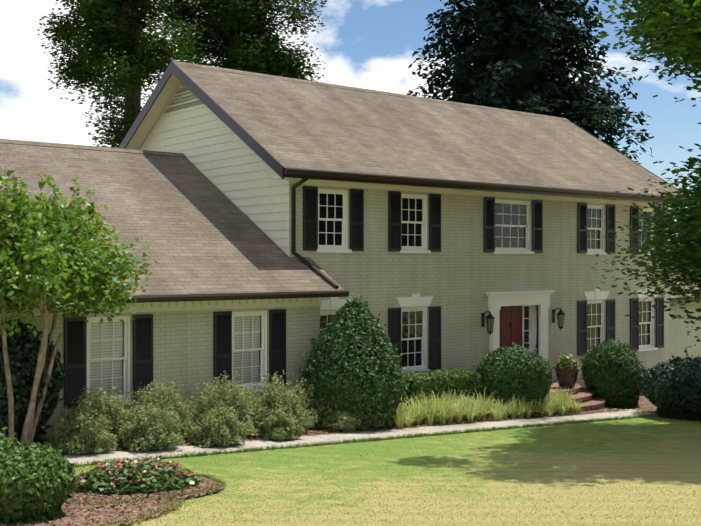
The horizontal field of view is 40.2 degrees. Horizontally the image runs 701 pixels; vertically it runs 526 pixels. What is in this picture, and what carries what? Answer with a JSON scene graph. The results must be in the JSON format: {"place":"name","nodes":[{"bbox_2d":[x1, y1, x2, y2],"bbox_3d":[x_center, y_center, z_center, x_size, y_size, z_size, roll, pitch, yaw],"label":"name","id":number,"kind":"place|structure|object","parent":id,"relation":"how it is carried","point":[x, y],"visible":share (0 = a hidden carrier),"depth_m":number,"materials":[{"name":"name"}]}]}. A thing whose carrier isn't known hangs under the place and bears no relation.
{"place":"outdoors","nodes":[
{"label":"outdoors","id":0,"kind":"place"},
{"bbox_2d":[0,0,700,242],"label":"sky","id":1,"kind":"structure","parent":0,"point":[365,44],"materials":[{"name":"blue"}]},
{"bbox_2d":[65,357,700,525],"bbox_3d":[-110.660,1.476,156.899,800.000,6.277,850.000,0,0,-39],"label":"ground","id":2,"kind":"structure","parent":0,"point":[299,464],"depth_m":13.28,"materials":[{"name":"green plant"}]},
{"bbox_2d":[0,427,21,464],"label":"shrub","id":3,"kind":"object","parent":2,"relation":"on","point":[3,438],"visible":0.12,"depth_m":10.56,"materials":[{"name":"green plant"}]},
{"bbox_2d":[0,318,69,444],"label":"dark shrub","id":4,"kind":"object","parent":2,"relation":"on","point":[23,352],"visible":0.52,"depth_m":14.74,"materials":[{"name":"green plant"}]},
{"bbox_2d":[0,440,80,524],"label":"shrub","id":5,"kind":"object","parent":2,"relation":"on","point":[38,481],"visible":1,"depth_m":10.01,"materials":[{"name":"green plant"}]},
{"bbox_2d":[0,164,157,450],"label":"crape myrtle","id":6,"kind":"object","parent":2,"relation":"on","point":[55,259],"visible":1,"depth_m":14.26,"materials":[{"name":"green plant"}]},
{"bbox_2d":[43,404,118,454],"bbox_3d":[-4.224,2.612,15.018,1.036,0.829,1.343,0,0,-39],"label":"abelia","id":7,"kind":"object","parent":2,"relation":"on","point":[80,434],"visible":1,"depth_m":14.74,"materials":[{"name":"green plant"}]},
{"bbox_2d":[58,380,132,442],"bbox_3d":[-4.175,2.506,16.034,1.488,1.100,1.508,0,0,-39],"label":"abelia","id":8,"kind":"object","parent":2,"relation":"on","point":[105,405],"visible":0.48,"depth_m":15.80,"materials":[{"name":"green plant"}]},
{"bbox_2d":[37,0,212,147],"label":"oak","id":9,"kind":"object","parent":2,"relation":"on","point":[112,29],"visible":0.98,"depth_m":41.71,"materials":[{"name":"green plant"}]},
{"bbox_2d":[73,457,201,494],"bbox_3d":[-2.766,2.727,12.317,1.736,0.469,1.550,0,0,-39],"label":"flower bed","id":10,"kind":"object","parent":2,"relation":"on","point":[153,474],"visible":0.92,"depth_m":11.93,"materials":[{"name":"green plant"}]},
{"bbox_2d":[116,401,186,450],"bbox_3d":[-3.216,2.680,15.541,1.127,0.802,1.185,0,0,-39],"label":"abelia","id":11,"kind":"object","parent":2,"relation":"on","point":[151,430],"visible":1,"depth_m":15.33,"materials":[{"name":"green plant"}]},
{"bbox_2d":[120,372,201,438],"bbox_3d":[-3.315,2.503,16.460,1.510,1.210,1.540,0,0,-6],"label":"abelia","id":12,"kind":"object","parent":2,"relation":"on","point":[170,403],"visible":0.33,"depth_m":16.37,"materials":[{"name":"green plant"}]},
{"bbox_2d":[186,401,252,446],"bbox_3d":[-2.230,2.733,16.189,1.077,0.815,1.010,0,0,-39],"label":"abelia","id":13,"kind":"object","parent":2,"relation":"on","point":[220,428],"visible":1,"depth_m":15.99,"materials":[{"name":"green plant"}]},
{"bbox_2d":[181,370,278,435],"bbox_3d":[-2.168,2.539,17.135,1.664,1.257,1.648,0,0,-39],"label":"abelia","id":14,"kind":"object","parent":2,"relation":"on","point":[233,401],"visible":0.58,"depth_m":16.97,"materials":[{"name":"green plant"}]},
{"bbox_2d":[147,0,332,82],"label":"oak","id":15,"kind":"object","parent":2,"relation":"on","point":[240,32],"visible":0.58,"depth_m":46.70,"materials":[{"name":"green plant"}]},
{"bbox_2d":[239,370,317,432],"bbox_3d":[-1.298,2.609,17.967,1.519,1.230,1.630,0,0,27],"label":"abelia","id":16,"kind":"object","parent":2,"relation":"on","point":[279,396],"visible":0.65,"depth_m":17.70,"materials":[{"name":"green plant"}]},
{"bbox_2d":[255,405,304,439],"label":"abelia","id":17,"kind":"object","parent":2,"relation":"on","point":[278,425],"visible":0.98,"depth_m":16.89,"materials":[{"name":"green plant"}]},
{"bbox_2d":[289,377,336,428],"bbox_3d":[-0.706,2.732,18.744,1.390,1.093,1.363,0,0,1],"label":"abelia","id":18,"kind":"object","parent":2,"relation":"on","point":[320,413],"visible":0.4,"depth_m":18.42,"materials":[{"name":"green plant"}]},
{"bbox_2d":[2,394,661,525],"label":"paths and beds","id":19,"kind":"object","parent":2,"relation":"on","point":[134,454],"visible":0.25,"depth_m":17.09,"materials":[{"name":"concrete"}]},
{"bbox_2d":[0,396,697,525],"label":"mulch chips","id":20,"kind":"object","parent":19,"relation":"on","point":[140,496],"visible":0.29,"depth_m":11.46,"materials":[{"name":"brown wood"}]},
{"bbox_2d":[386,385,584,429],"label":"ornamental grass","id":21,"kind":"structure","parent":19,"relation":"on","point":[460,410],"depth_m":20.66,"materials":[{"name":"green plant"}]},
{"bbox_2d":[322,409,361,432],"bbox_3d":[-0.160,3.020,18.375,0.769,0.532,0.804,0,0,-39],"label":"shrub","id":22,"kind":"object","parent":2,"relation":"on","point":[347,423],"visible":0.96,"depth_m":18.15,"materials":[{"name":"green plant"}]},
{"bbox_2d":[0,61,700,437],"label":"house","id":23,"kind":"structure","parent":2,"relation":"on","point":[274,221],"depth_m":22.50,"materials":[{"name":"paint"}]},
{"bbox_2d":[298,294,409,430],"bbox_3d":[0.086,1.973,19.081,2.255,2.690,2.122,0,0,-39],"label":"holly cone","id":24,"kind":"object","parent":2,"relation":"on","point":[352,365],"visible":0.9,"depth_m":18.47,"materials":[{"name":"green plant"}]},
{"bbox_2d":[400,368,483,415],"bbox_3d":[1.944,2.981,21.787,2.567,1.103,0.995,0,0,-39],"label":"box hedge","id":25,"kind":"object","parent":2,"relation":"on","point":[458,380],"visible":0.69,"depth_m":21.41,"materials":[{"name":"green plant"}]},
{"bbox_2d":[473,342,555,414],"bbox_3d":[3.825,2.702,22.438,1.954,1.724,2.197,0,0,-39],"label":"boxwood","id":26,"kind":"object","parent":2,"relation":"on","point":[516,370],"visible":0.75,"depth_m":21.73,"materials":[{"name":"green plant"}]},
{"bbox_2d":[407,0,654,163],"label":"tree","id":27,"kind":"object","parent":2,"relation":"on","point":[520,54],"visible":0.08,"depth_m":42.03,"materials":[{"name":"green plant"}]},
{"bbox_2d":[547,380,606,411],"bbox_3d":[5.020,3.622,23.955,4.570,0.952,2.164,0,0,-39],"label":"stoop","id":28,"kind":"object","parent":2,"relation":"on","point":[589,400],"visible":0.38,"depth_m":23.85,"materials":[{"name":"brick"}]},
{"bbox_2d":[555,352,579,388],"bbox_3d":[5.458,2.694,24.143,0.635,0.904,0.632,0,0,-39],"label":"potted plant","id":29,"kind":"object","parent":28,"relation":"on","point":[566,368],"visible":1,"depth_m":23.97,"materials":[{"name":"green plant"}]},
{"bbox_2d":[580,338,645,407],"bbox_3d":[6.780,2.842,24.840,1.775,1.821,1.794,0,0,-39],"label":"boxwood","id":30,"kind":"object","parent":2,"relation":"on","point":[613,371],"visible":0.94,"depth_m":24.29,"materials":[{"name":"green plant"}]},
{"bbox_2d":[577,0,700,346],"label":"tree","id":31,"kind":"object","parent":2,"relation":"on","point":[672,28],"visible":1,"depth_m":17.51,"materials":[{"name":"green plant"}]},
{"bbox_2d":[637,348,700,420],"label":"bush","id":32,"kind":"object","parent":2,"relation":"on","point":[670,389],"visible":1,"depth_m":22.38,"materials":[{"name":"green plant"}]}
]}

